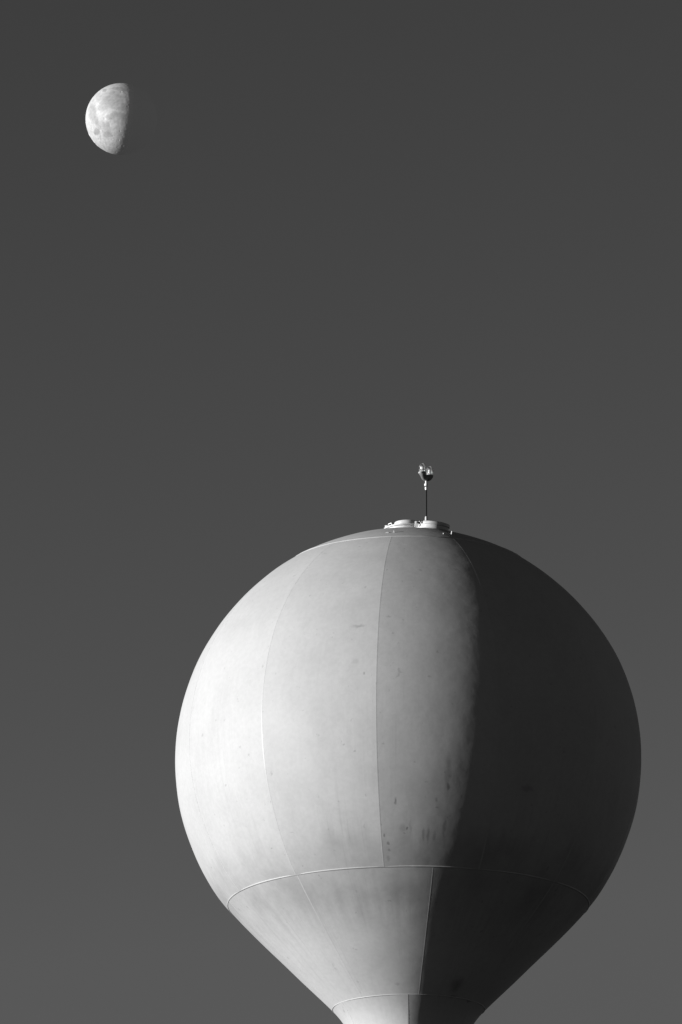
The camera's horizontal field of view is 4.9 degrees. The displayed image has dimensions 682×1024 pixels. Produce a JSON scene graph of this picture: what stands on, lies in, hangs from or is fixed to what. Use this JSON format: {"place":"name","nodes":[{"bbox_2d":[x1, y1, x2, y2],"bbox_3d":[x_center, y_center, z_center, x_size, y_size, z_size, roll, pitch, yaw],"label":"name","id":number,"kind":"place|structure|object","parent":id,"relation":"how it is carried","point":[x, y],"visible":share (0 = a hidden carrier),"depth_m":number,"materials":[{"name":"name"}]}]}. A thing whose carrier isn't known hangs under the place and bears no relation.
{"place":"outdoors","nodes":[
{"label":"outdoors","id":0,"kind":"place"},
{"bbox_2d":[0,0,681,1023],"label":"sky","id":1,"kind":"structure","parent":0,"point":[265,265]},
{"label":"ground","id":2,"kind":"structure","parent":0,"visible":0},
{"bbox_2d":[175,520,640,1023],"bbox_3d":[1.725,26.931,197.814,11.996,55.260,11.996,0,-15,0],"label":"water tower","id":3,"kind":"structure","parent":2,"relation":"on","point":[408,764],"depth_m":199.07,"materials":[{"name":"metal"}]},
{"bbox_2d":[418,463,432,519],"bbox_3d":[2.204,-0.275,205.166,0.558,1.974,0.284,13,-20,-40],"label":"obstruction light","id":4,"kind":"object","parent":3,"relation":"on","point":[425,477],"visible":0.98,"depth_m":205.23,"materials":[{"name":"metal"}]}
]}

